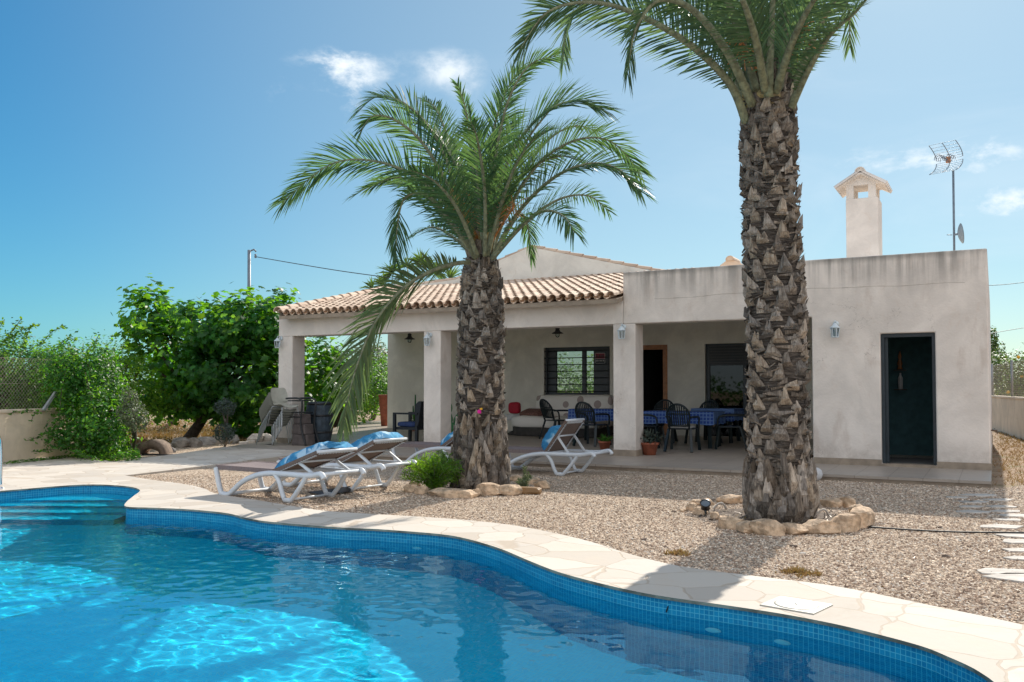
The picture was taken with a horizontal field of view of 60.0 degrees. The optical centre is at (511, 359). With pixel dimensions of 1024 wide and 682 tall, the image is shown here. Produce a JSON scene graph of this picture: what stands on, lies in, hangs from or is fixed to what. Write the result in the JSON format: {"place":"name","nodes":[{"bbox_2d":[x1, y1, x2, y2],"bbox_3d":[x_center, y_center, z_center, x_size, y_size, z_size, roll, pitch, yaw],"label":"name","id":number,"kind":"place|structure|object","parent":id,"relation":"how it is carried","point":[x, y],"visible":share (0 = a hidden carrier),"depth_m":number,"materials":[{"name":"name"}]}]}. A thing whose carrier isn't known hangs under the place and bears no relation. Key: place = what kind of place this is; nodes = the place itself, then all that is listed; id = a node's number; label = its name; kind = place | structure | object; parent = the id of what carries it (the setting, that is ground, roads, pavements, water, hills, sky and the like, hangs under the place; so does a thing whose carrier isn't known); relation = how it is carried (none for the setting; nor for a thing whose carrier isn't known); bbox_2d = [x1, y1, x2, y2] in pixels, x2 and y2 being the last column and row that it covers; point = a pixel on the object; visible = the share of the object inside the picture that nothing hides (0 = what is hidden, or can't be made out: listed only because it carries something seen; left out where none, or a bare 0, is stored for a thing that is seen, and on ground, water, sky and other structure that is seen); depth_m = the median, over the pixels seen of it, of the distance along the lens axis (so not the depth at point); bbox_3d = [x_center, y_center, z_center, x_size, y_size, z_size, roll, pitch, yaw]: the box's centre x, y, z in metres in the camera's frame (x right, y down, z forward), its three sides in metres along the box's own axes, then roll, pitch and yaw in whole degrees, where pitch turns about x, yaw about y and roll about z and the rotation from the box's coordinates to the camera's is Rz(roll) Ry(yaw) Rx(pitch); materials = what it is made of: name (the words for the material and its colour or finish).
{"place":"outdoors","nodes":[
{"label":"outdoors","id":0,"kind":"place"},
{"bbox_2d":[114,447,296,475],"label":"garden path","id":1,"kind":"structure","parent":0,"point":[207,458],"depth_m":16.16,"materials":[{"name":"stone"}]},
{"bbox_2d":[112,419,334,444],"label":"dry grass","id":2,"kind":"structure","parent":0,"point":[154,435],"depth_m":26.48,"materials":[{"name":"beige plant"}]},
{"bbox_2d":[0,0,1023,389],"label":"sky","id":3,"kind":"structure","parent":0,"point":[139,138],"materials":[{"name":"blue"}]},
{"bbox_2d":[87,390,1023,487],"bbox_3d":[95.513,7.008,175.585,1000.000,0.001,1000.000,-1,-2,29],"label":"ground","id":4,"kind":"structure","parent":0,"point":[998,473],"depth_m":18.21,"materials":[{"name":"gravel"}]},
{"bbox_2d":[0,408,84,461],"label":"garden wall","id":5,"kind":"structure","parent":4,"relation":"on","point":[16,429],"depth_m":16.61,"materials":[{"name":"paint"}]},
{"bbox_2d":[0,357,58,410],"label":"chain link fence","id":6,"kind":"object","parent":5,"relation":"on","point":[49,401],"visible":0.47,"depth_m":16.68,"materials":[{"name":"grey metal"}]},
{"bbox_2d":[0,316,108,409],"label":"hedge bush","id":7,"kind":"object","parent":4,"relation":"on","point":[5,353],"visible":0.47,"depth_m":17.86,"materials":[{"name":"green plant"}]},
{"bbox_2d":[3,444,140,463],"bbox_3d":[-8.135,1.849,17.610,2.326,0.201,3.984,0,-2,-9],"label":"ground ivy","id":8,"kind":"object","parent":4,"relation":"on","point":[123,455],"visible":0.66,"depth_m":16.62,"materials":[{"name":"green plant"}]},
{"bbox_2d":[8,327,143,460],"bbox_3d":[-8.283,0.747,17.301,2.304,2.737,2.838,0,-2,6],"label":"climbing vine","id":9,"kind":"object","parent":4,"relation":"on","point":[93,421],"visible":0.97,"depth_m":16.93,"materials":[{"name":"green plant"}]},
{"bbox_2d":[82,329,175,440],"bbox_3d":[-9.791,0.809,22.999,2.350,2.848,7.421,0,-2,-14],"label":"bush","id":10,"kind":"object","parent":4,"relation":"on","point":[130,367],"visible":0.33,"depth_m":21.46,"materials":[{"name":"green plant"}]},
{"bbox_2d":[115,388,149,454],"bbox_3d":[-7.519,1.246,17.299,0.614,1.420,1.642,1,-2,-35],"label":"olive sapling","id":11,"kind":"object","parent":4,"relation":"on","point":[133,420],"visible":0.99,"depth_m":16.81,"materials":[{"name":"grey plant"}]},
{"bbox_2d":[171,437,190,447],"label":"border stone","id":12,"kind":"object","parent":4,"relation":"on","point":[180,442],"visible":0.86,"depth_m":20.18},
{"bbox_2d":[211,397,237,446],"bbox_3d":[-6.163,1.417,19.347,0.532,1.225,2.543,0,-2,-12],"label":"clipped shrub","id":13,"kind":"object","parent":4,"relation":"on","point":[224,427],"visible":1,"depth_m":18.31,"materials":[{"name":"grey plant"}]},
{"bbox_2d":[101,273,353,437],"bbox_3d":[-7.132,0.028,24.848,5.379,4.468,8.313,-1,-2,29],"label":"fig tree","id":14,"kind":"object","parent":4,"relation":"on","point":[211,352],"visible":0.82,"depth_m":22.53,"materials":[{"name":"green plant"}]},
{"bbox_2d":[247,249,256,370],"bbox_3d":[-9.703,-0.857,33.053,0.347,6.591,0.148,0,-2,-8],"label":"utility pole","id":15,"kind":"object","parent":4,"relation":"on","point":[248,268],"visible":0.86,"depth_m":33.09,"materials":[{"name":"metal"}]},
{"bbox_2d":[306,342,378,423],"bbox_3d":[-5.426,1.230,31.472,2.415,3.545,10.214,0,-2,0],"label":"bush","id":16,"kind":"object","parent":4,"relation":"on","point":[363,419],"visible":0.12,"depth_m":27.81,"materials":[{"name":"green plant"}]},
{"bbox_2d":[342,334,387,410],"bbox_3d":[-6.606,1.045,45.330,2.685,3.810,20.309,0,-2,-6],"label":"olive tree","id":17,"kind":"object","parent":4,"relation":"on","point":[382,350],"visible":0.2,"depth_m":36.98,"materials":[{"name":"green plant"}]},
{"bbox_2d":[354,347,387,420],"bbox_3d":[-4.866,1.107,33.613,2.106,2.985,11.376,0,-2,-4],"label":"bush","id":18,"kind":"object","parent":4,"relation":"on","point":[382,381],"visible":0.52,"depth_m":29.92,"materials":[{"name":"green plant"}]},
{"bbox_2d":[360,249,461,289],"bbox_3d":[-3.547,-0.770,30.015,3.720,6.222,2.564,-1,-2,29],"label":"fan palm","id":19,"kind":"object","parent":4,"relation":"on","point":[450,274],"visible":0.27,"depth_m":30.08,"materials":[{"name":"green plant"}]},
{"bbox_2d":[267,46,657,489],"bbox_3d":[-0.444,-1.343,12.448,5.020,6.298,5.240,0,-2,7],"label":"palm tree","id":20,"kind":"object","parent":4,"relation":"on","point":[479,447],"visible":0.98,"depth_m":11.66,"materials":[{"name":"green plant"}]},
{"bbox_2d":[0,486,987,681],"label":"swimming pool","id":21,"kind":"structure","parent":4,"relation":"in","point":[931,661],"depth_m":6.02,"materials":[{"name":"tile"}]},
{"bbox_2d":[0,492,955,681],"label":"water","id":22,"kind":"structure","parent":21,"relation":"in","point":[98,587],"depth_m":5.51,"materials":[{"name":"liquid"}]},
{"bbox_2d":[0,457,1023,681],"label":"pool deck","id":23,"kind":"structure","parent":4,"relation":"on","point":[989,649],"depth_m":6.37,"materials":[{"name":"stone"}]},
{"bbox_2d":[0,436,3,488],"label":"pool handrail","id":24,"kind":"object","parent":23,"relation":"on","point":[1,462],"visible":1,"depth_m":11.72,"materials":[{"name":"silver metal"}]},
{"bbox_2d":[760,596,832,614],"bbox_3d":[1.742,1.499,5.434,0.340,0.015,0.300,-2,-2,41],"label":"skimmer lid","id":25,"kind":"object","parent":23,"relation":"on","point":[798,605],"visible":1,"depth_m":5.40,"materials":[{"name":"white plastic"}]},
{"bbox_2d":[113,444,1023,624],"bbox_3d":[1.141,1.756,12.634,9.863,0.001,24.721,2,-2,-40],"label":"gravel","id":26,"kind":"structure","parent":4,"relation":"on","point":[532,471],"depth_m":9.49,"materials":[{"name":"gravel"}]},
{"bbox_2d":[136,439,172,454],"bbox_3d":[-7.362,1.787,18.264,0.607,0.297,0.500,0,-2,0],"label":"hollow log","id":27,"kind":"object","parent":26,"relation":"on","point":[161,446],"visible":0.91,"depth_m":18.02,"materials":[{"name":"wood"}]},
{"bbox_2d":[213,447,365,502],"bbox_3d":[-2.760,1.388,10.946,1.954,0.645,0.741,-1,-2,34],"label":"sun lounger","id":28,"kind":"object","parent":26,"relation":"on","point":[312,463],"visible":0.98,"depth_m":10.79,"materials":[{"name":"white plastic"}]},
{"bbox_2d":[274,441,353,468],"bbox_3d":[-2.394,1.147,10.706,0.770,0.359,0.589,-1,-2,33],"label":"cushion","id":29,"kind":"object","parent":28,"relation":"on","point":[311,449],"visible":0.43,"depth_m":10.49,"materials":[{"name":"fabric"}]},
{"bbox_2d":[277,437,416,491],"bbox_3d":[-2.250,1.396,12.050,1.954,0.701,0.741,-1,-2,33],"label":"sun lounger","id":30,"kind":"object","parent":26,"relation":"on","point":[365,456],"visible":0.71,"depth_m":11.81,"materials":[{"name":"white plastic"}]},
{"bbox_2d":[351,431,403,447],"bbox_3d":[-1.899,1.158,11.832,0.718,0.429,0.589,-1,-2,32],"label":"cushion","id":31,"kind":"object","parent":30,"relation":"on","point":[362,441],"visible":0.41,"depth_m":11.59,"materials":[{"name":"fabric"}]},
{"bbox_2d":[391,437,452,460],"bbox_3d":[-1.119,1.460,15.343,1.954,0.784,0.741,-1,-2,32],"label":"sun lounger","id":32,"kind":"object","parent":26,"relation":"on","point":[433,446],"visible":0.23,"depth_m":15.24,"materials":[{"name":"white plastic"}]},
{"bbox_2d":[400,449,465,489],"bbox_3d":[-1.021,1.470,11.820,0.957,0.590,0.906,-1,-2,29],"label":"feathery shrub","id":33,"kind":"object","parent":26,"relation":"on","point":[434,472],"visible":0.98,"depth_m":11.66,"materials":[{"name":"green plant"}]},
{"bbox_2d":[427,487,477,498],"bbox_3d":[-0.758,1.664,11.081,0.705,0.127,0.317,-1,-2,29],"label":"ring stone","id":34,"kind":"object","parent":26,"relation":"on","point":[453,493],"visible":0.92,"depth_m":10.93,"materials":[{"name":"stone"}]},
{"bbox_2d":[476,482,501,495],"bbox_3d":[-0.271,1.646,11.250,0.366,0.180,0.280,-1,-2,29],"label":"ring stone","id":35,"kind":"object","parent":26,"relation":"on","point":[489,488],"visible":0.77,"depth_m":11.13,"materials":[{"name":"stone"}]},
{"bbox_2d":[499,484,522,495],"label":"ring stone","id":36,"kind":"object","parent":26,"relation":"on","point":[511,489],"visible":0.9,"depth_m":11.16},
{"bbox_2d":[514,465,533,486],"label":"weed","id":37,"kind":"object","parent":26,"relation":"on","point":[524,480],"visible":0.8,"depth_m":11.76,"materials":[{"name":"green plant"}]},
{"bbox_2d":[521,486,541,494],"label":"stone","id":38,"kind":"object","parent":26,"relation":"on","point":[532,490],"visible":0.66,"depth_m":11.28,"materials":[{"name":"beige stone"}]},
{"bbox_2d":[508,418,612,475],"bbox_3d":[0.579,1.370,14.111,1.954,0.884,0.741,-1,-2,30],"label":"sun lounger","id":39,"kind":"object","parent":26,"relation":"on","point":[563,437],"visible":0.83,"depth_m":13.93,"materials":[{"name":"white plastic"}]},
{"bbox_2d":[541,425,560,449],"bbox_3d":[0.709,1.251,14.040,0.362,0.431,0.589,-1,-2,29],"label":"cushion","id":40,"kind":"object","parent":39,"relation":"on","point":[549,435],"visible":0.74,"depth_m":13.83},
{"bbox_2d":[716,494,739,503],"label":"ring stone","id":41,"kind":"object","parent":26,"relation":"on","point":[730,499],"visible":0.88,"depth_m":10.35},
{"bbox_2d":[717,516,744,529],"bbox_3d":[2.099,1.578,8.579,0.218,0.141,0.244,1,-2,-20],"label":"ring stone","id":42,"kind":"object","parent":26,"relation":"on","point":[727,522],"visible":0.73,"depth_m":8.50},
{"bbox_2d":[736,520,753,533],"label":"ring stone","id":43,"kind":"object","parent":26,"relation":"on","point":[743,526],"visible":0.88,"depth_m":8.24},
{"bbox_2d":[749,519,785,535],"bbox_3d":[2.372,1.556,8.215,0.323,0.166,0.230,-1,-2,29],"label":"ring stone","id":44,"kind":"object","parent":26,"relation":"on","point":[769,527],"visible":0.88,"depth_m":8.14,"materials":[{"name":"stone"}]},
{"bbox_2d":[782,522,808,534],"bbox_3d":[2.613,1.573,8.241,0.278,0.124,0.206,-1,-2,29],"label":"ring stone","id":45,"kind":"object","parent":26,"relation":"on","point":[794,529],"visible":0.77,"depth_m":8.17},
{"bbox_2d":[802,519,840,534],"bbox_3d":[2.864,1.561,8.288,0.351,0.151,0.240,0,-2,-10],"label":"ring stone","id":46,"kind":"object","parent":26,"relation":"on","point":[818,526],"visible":0.87,"depth_m":8.20,"materials":[{"name":"stone"}]},
{"bbox_2d":[820,497,842,507],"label":"ring stone","id":47,"kind":"object","parent":26,"relation":"on","point":[832,502],"visible":0.9,"depth_m":10.06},
{"bbox_2d":[831,513,861,532],"bbox_3d":[3.141,1.552,8.401,0.269,0.189,0.198,1,-2,-28],"label":"ring stone","id":48,"kind":"object","parent":26,"relation":"on","point":[848,522],"visible":0.69,"depth_m":8.34,"materials":[{"name":"stone"}]},
{"bbox_2d":[839,496,855,507],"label":"ring stone","id":49,"kind":"object","parent":26,"relation":"on","point":[848,501],"visible":0.74,"depth_m":10.01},
{"bbox_2d":[870,526,1023,533],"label":"garden hose","id":50,"kind":"object","parent":26,"relation":"on","point":[942,530],"visible":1,"depth_m":8.28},
{"bbox_2d":[557,352,593,392],"bbox_3d":[2.635,1.507,37.453,7.732,4.566,2.947,0,-2,5],"label":"garden hedge","id":51,"kind":"object","parent":4,"relation":"on","point":[590,388],"visible":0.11,"depth_m":37.31,"materials":[{"name":"green plant"}]},
{"bbox_2d":[227,421,991,487],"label":"terrace","id":52,"kind":"structure","parent":4,"relation":"on","point":[726,457],"depth_m":15.27,"materials":[{"name":"tile"}]},
{"bbox_2d":[256,407,288,445],"bbox_3d":[-5.353,1.478,19.857,0.579,0.842,0.480,-1,-2,37],"label":"stacking chair","id":53,"kind":"object","parent":52,"relation":"on","point":[261,418],"visible":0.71,"depth_m":19.82,"materials":[{"name":"grey plastic"}]},
{"bbox_2d":[257,405,290,442],"bbox_3d":[-5.312,1.422,19.825,0.579,0.842,0.480,-1,-2,37],"label":"stacking chair","id":54,"kind":"object","parent":53,"relation":"on","point":[273,422],"visible":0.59,"depth_m":19.78,"materials":[{"name":"grey plastic"}]},
{"bbox_2d":[259,402,291,440],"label":"stacking chair","id":55,"kind":"object","parent":54,"relation":"on","point":[264,414],"visible":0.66,"depth_m":19.75,"materials":[{"name":"grey plastic"}]},
{"bbox_2d":[260,400,291,437],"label":"stacking chair","id":56,"kind":"object","parent":55,"relation":"on","point":[276,417],"visible":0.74,"depth_m":19.71,"materials":[{"name":"grey plastic"}]},
{"bbox_2d":[262,398,292,435],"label":"stacking chair","id":57,"kind":"object","parent":56,"relation":"on","point":[281,415],"visible":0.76,"depth_m":19.68,"materials":[{"name":"grey plastic"}]},
{"bbox_2d":[263,395,293,432],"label":"stacking chair","id":58,"kind":"object","parent":57,"relation":"on","point":[279,413],"visible":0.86,"depth_m":19.65,"materials":[{"name":"grey plastic"}]},
{"bbox_2d":[264,392,295,430],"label":"stacking chair","id":59,"kind":"object","parent":58,"relation":"on","point":[278,409],"visible":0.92,"depth_m":19.64,"materials":[{"name":"grey plastic"}]},
{"bbox_2d":[267,388,298,425],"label":"stacking chair","id":60,"kind":"object","parent":59,"relation":"on","point":[279,396],"visible":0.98,"depth_m":19.71,"materials":[{"name":"grey plastic"}]},
{"bbox_2d":[285,397,318,445],"bbox_3d":[-4.647,1.364,19.736,0.600,1.068,0.482,-1,-2,29],"label":"metal chair","id":61,"kind":"object","parent":52,"relation":"on","point":[301,400],"visible":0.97,"depth_m":19.64,"materials":[{"name":"metal"}]},
{"bbox_2d":[292,434,314,445],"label":"block","id":62,"kind":"structure","parent":52,"relation":"on","point":[297,439],"depth_m":19.54,"materials":[{"name":"grey brick"}]},
{"bbox_2d":[292,424,313,433],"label":"block","id":63,"kind":"structure","parent":62,"relation":"on","point":[307,428],"depth_m":19.56,"materials":[{"name":"grey brick"}]},
{"bbox_2d":[293,414,310,423],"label":"block","id":64,"kind":"structure","parent":63,"relation":"on","point":[306,418],"depth_m":19.59,"materials":[{"name":"grey brick"}]},
{"bbox_2d":[305,402,333,442],"bbox_3d":[-4.409,1.426,20.288,0.650,0.930,0.650,-1,-2,29],"label":"barrel","id":65,"kind":"object","parent":52,"relation":"on","point":[323,422],"visible":0.75,"depth_m":20.04,"materials":[{"name":"plastic"}]},
{"bbox_2d":[378,395,386,425],"bbox_3d":[-3.790,1.501,26.383,0.380,0.930,0.374,-1,-2,29],"label":"tall planter","id":66,"kind":"object","parent":52,"relation":"on","point":[383,406],"visible":0.66,"depth_m":26.26,"materials":[{"name":"ceramic"}]},
{"bbox_2d":[393,401,423,441],"bbox_3d":[-2.182,1.396,19.960,0.747,0.935,0.660,-1,-2,29],"label":"armchair","id":67,"kind":"object","parent":52,"relation":"on","point":[418,413],"visible":0.56,"depth_m":19.64,"materials":[{"name":"plastic"}]},
{"bbox_2d":[538,399,567,438],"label":"garden chair","id":68,"kind":"object","parent":52,"relation":"on","point":[544,408],"visible":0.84,"depth_m":20.29,"materials":[{"name":"black plastic"}]},
{"bbox_2d":[511,394,613,437],"bbox_3d":[1.290,1.339,21.643,2.301,0.992,1.437,-1,-2,29],"label":"sofa","id":69,"kind":"object","parent":52,"relation":"on","point":[524,425],"visible":0.54,"depth_m":21.43,"materials":[{"name":"white fabric"}]},
{"bbox_2d":[508,402,520,413],"bbox_3d":[0.069,1.193,22.018,0.318,0.292,0.201,-1,-2,29],"label":"pillow","id":70,"kind":"object","parent":69,"relation":"on","point":[514,407],"visible":0.98,"depth_m":21.94,"materials":[{"name":"red fabric"}]},
{"bbox_2d":[519,408,547,415],"bbox_3d":[0.524,1.306,21.744,0.640,0.226,0.436,-2,-2,39],"label":"pillow","id":71,"kind":"object","parent":69,"relation":"on","point":[532,412],"visible":0.73,"depth_m":21.61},
{"bbox_2d":[572,423,586,441],"bbox_3d":[2.016,1.446,19.526,1.300,0.722,0.800,-1,-2,29],"label":"garden table","id":72,"kind":"object","parent":52,"relation":"on","point":[585,432],"visible":0.13,"depth_m":20.03,"materials":[{"name":"black plastic"}]},
{"bbox_2d":[568,408,613,421],"bbox_3d":[2.016,1.213,19.534,1.407,0.265,0.896,-1,-2,29],"label":"tablecloth","id":73,"kind":"object","parent":72,"relation":"on","point":[572,415],"visible":0.3,"depth_m":19.15,"materials":[{"name":"fabric"}]},
{"bbox_2d":[572,401,611,446],"bbox_3d":[1.651,1.337,18.624,0.628,0.935,0.735,-1,-2,37],"label":"garden chair","id":74,"kind":"object","parent":52,"relation":"on","point":[579,412],"visible":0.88,"depth_m":18.43,"materials":[{"name":"black plastic"}]},
{"bbox_2d":[597,434,613,449],"bbox_3d":[1.858,1.605,17.435,0.437,0.366,0.309,-1,-2,29],"label":"plant pot","id":75,"kind":"object","parent":52,"relation":"on","point":[604,442],"visible":0.89,"depth_m":17.36,"materials":[{"name":"ceramic"}]},
{"bbox_2d":[640,429,662,454],"bbox_3d":[2.554,1.526,16.520,0.518,0.486,0.479,-1,-2,29],"label":"plant pot","id":76,"kind":"object","parent":52,"relation":"on","point":[650,447],"visible":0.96,"depth_m":16.43,"materials":[{"name":"ceramic"}]},
{"bbox_2d":[643,414,664,447],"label":"garden chair","id":77,"kind":"object","parent":52,"relation":"on","point":[656,426],"visible":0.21,"depth_m":17.84,"materials":[{"name":"black plastic"}]},
{"bbox_2d":[646,399,677,442],"bbox_3d":[3.272,1.326,19.267,0.628,0.935,0.735,-1,-2,19],"label":"garden chair","id":78,"kind":"object","parent":52,"relation":"on","point":[659,404],"visible":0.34,"depth_m":19.55,"materials":[{"name":"black plastic"}]},
{"bbox_2d":[663,403,700,452],"bbox_3d":[3.275,1.303,17.172,0.628,0.935,0.735,-1,-2,25],"label":"garden chair","id":79,"kind":"object","parent":52,"relation":"on","point":[670,420],"visible":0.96,"depth_m":16.98,"materials":[{"name":"black plastic"}]},
{"bbox_2d":[647,423,720,448],"bbox_3d":[3.508,1.415,18.146,1.450,0.722,0.800,-1,-2,29],"label":"garden table","id":80,"kind":"object","parent":52,"relation":"on","point":[709,429],"visible":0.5,"depth_m":17.57,"materials":[{"name":"black plastic"}]},
{"bbox_2d":[643,410,725,424],"bbox_3d":[3.508,1.182,18.154,1.558,0.265,0.895,-1,-2,29],"label":"tablecloth","id":81,"kind":"object","parent":80,"relation":"on","point":[708,417],"visible":0.74,"depth_m":17.82,"materials":[{"name":"fabric"}]},
{"bbox_2d":[684,399,722,443],"bbox_3d":[4.096,1.312,18.877,0.628,0.935,0.735,-1,-2,37],"label":"garden chair","id":82,"kind":"object","parent":52,"relation":"on","point":[706,402],"visible":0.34,"depth_m":19.10,"materials":[{"name":"black plastic"}]},
{"bbox_2d":[695,420,740,442],"bbox_3d":[4.444,1.413,19.174,0.900,0.722,0.800,-1,-2,29],"label":"garden table","id":83,"kind":"object","parent":52,"relation":"on","point":[729,432],"visible":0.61,"depth_m":19.23,"materials":[{"name":"black plastic"}]},
{"bbox_2d":[691,408,743,421],"bbox_3d":[4.444,1.180,19.181,1.001,0.265,0.898,-1,-2,29],"label":"tablecloth","id":84,"kind":"object","parent":83,"relation":"on","point":[733,411],"visible":0.43,"depth_m":18.85,"materials":[{"name":"fabric"}]},
{"bbox_2d":[714,411,747,448],"bbox_3d":[4.397,1.295,17.569,0.735,0.935,0.628,-1,-2,17],"label":"garden chair","id":85,"kind":"object","parent":52,"relation":"on","point":[718,434],"visible":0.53,"depth_m":17.37,"materials":[{"name":"black plastic"}]},
{"bbox_2d":[273,167,992,469],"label":"house","id":86,"kind":"structure","parent":4,"relation":"on","point":[926,315],"depth_m":16.38,"materials":[{"name":"paint"}]},
{"bbox_2d":[544,346,609,394],"bbox_3d":[1.661,0.299,22.448,1.840,1.240,0.171,-1,-2,29],"label":"window","id":87,"kind":"structure","parent":86,"relation":"in","point":[601,377],"depth_m":22.36,"materials":[{"name":"metal"}]},
{"bbox_2d":[643,345,667,434],"bbox_3d":[3.301,0.727,21.461,0.990,2.158,0.115,-1,-2,29],"label":"doorway","id":88,"kind":"structure","parent":86,"relation":"in","point":[645,347],"depth_m":21.22,"materials":[{"name":"orange wood"}]},
{"bbox_2d":[706,343,747,436],"bbox_3d":[5.372,0.694,20.446,1.800,2.158,0.120,-1,-2,29],"label":"sliding door","id":89,"kind":"structure","parent":86,"relation":"in","point":[725,382],"depth_m":20.64,"materials":[{"name":"glass"}]},
{"bbox_2d":[830,320,839,337],"bbox_3d":[5.300,-0.506,14.551,0.170,0.289,0.204,-1,-2,29],"label":"wall lamp","id":90,"kind":"object","parent":86,"relation":"attached to","point":[834,333],"visible":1,"depth_m":14.51,"materials":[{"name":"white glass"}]},
{"bbox_2d":[929,140,962,250],"bbox_3d":[8.567,-2.787,17.481,0.385,2.951,0.536,1,-2,-39],"label":"tv antenna","id":91,"kind":"object","parent":86,"relation":"on","point":[947,159],"visible":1,"depth_m":17.53,"materials":[{"name":"metal"}]},
{"bbox_2d":[663,547,690,555],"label":"weed","id":92,"kind":"object","parent":4,"relation":"on","point":[682,552],"visible":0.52,"depth_m":7.19,"materials":[{"name":"yellow plant"}]},
{"bbox_2d":[505,0,872,522],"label":"palm tree","id":93,"kind":"object","parent":4,"relation":"on","point":[765,84],"visible":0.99,"depth_m":8.94,"materials":[{"name":"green plant"}]},
{"bbox_2d":[685,505,882,528],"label":"mulch","id":94,"kind":"object","parent":4,"relation":"on","point":[736,513],"visible":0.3,"depth_m":9.31,"materials":[{"name":"brown plant"}]},
{"bbox_2d":[849,506,874,527],"bbox_3d":[3.403,1.550,8.650,0.188,0.217,0.294,-2,-3,43],"label":"ring stone","id":95,"kind":"object","parent":94,"relation":"on","point":[867,515],"visible":0.59,"depth_m":8.58,"materials":[{"name":"stone"}]},
{"bbox_2d":[775,565,823,577],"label":"weed","id":96,"kind":"object","parent":4,"relation":"on","point":[800,571],"visible":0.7,"depth_m":6.45,"materials":[{"name":"brown plant"}]},
{"bbox_2d":[990,326,1008,384],"bbox_3d":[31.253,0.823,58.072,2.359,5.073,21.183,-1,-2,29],"label":"cypress tree","id":97,"kind":"object","parent":4,"relation":"on","point":[994,341],"visible":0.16,"depth_m":49.51,"materials":[{"name":"green plant"}]},
{"bbox_2d":[977,568,1023,574],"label":"stepping stone","id":98,"kind":"object","parent":4,"relation":"on","point":[987,571],"visible":0.65,"depth_m":6.48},
{"bbox_2d":[980,524,1023,528],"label":"stepping stone","id":99,"kind":"object","parent":4,"relation":"on","point":[1003,526],"visible":0.67,"depth_m":8.59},
{"bbox_2d":[981,573,1023,582],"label":"stepping stone","id":100,"kind":"object","parent":4,"relation":"on","point":[1018,578],"visible":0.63,"depth_m":6.29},
{"bbox_2d":[991,347,1023,396],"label":"hedge bush","id":101,"kind":"object","parent":4,"relation":"on","point":[998,360],"visible":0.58,"depth_m":32.14,"materials":[{"name":"green plant"}]},
{"bbox_2d":[992,395,1023,439],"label":"garden wall","id":102,"kind":"structure","parent":4,"relation":"on","point":[1008,414],"depth_m":26.06,"materials":[{"name":"paint"}]},
{"bbox_2d":[991,360,1023,396],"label":"chain link fence","id":103,"kind":"object","parent":102,"relation":"on","point":[1011,364],"visible":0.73,"depth_m":26.83,"materials":[{"name":"grey metal"}]},
{"bbox_2d":[992,430,1023,485],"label":"dry grass","id":104,"kind":"structure","parent":4,"relation":"on","point":[1014,453],"depth_m":17.66,"materials":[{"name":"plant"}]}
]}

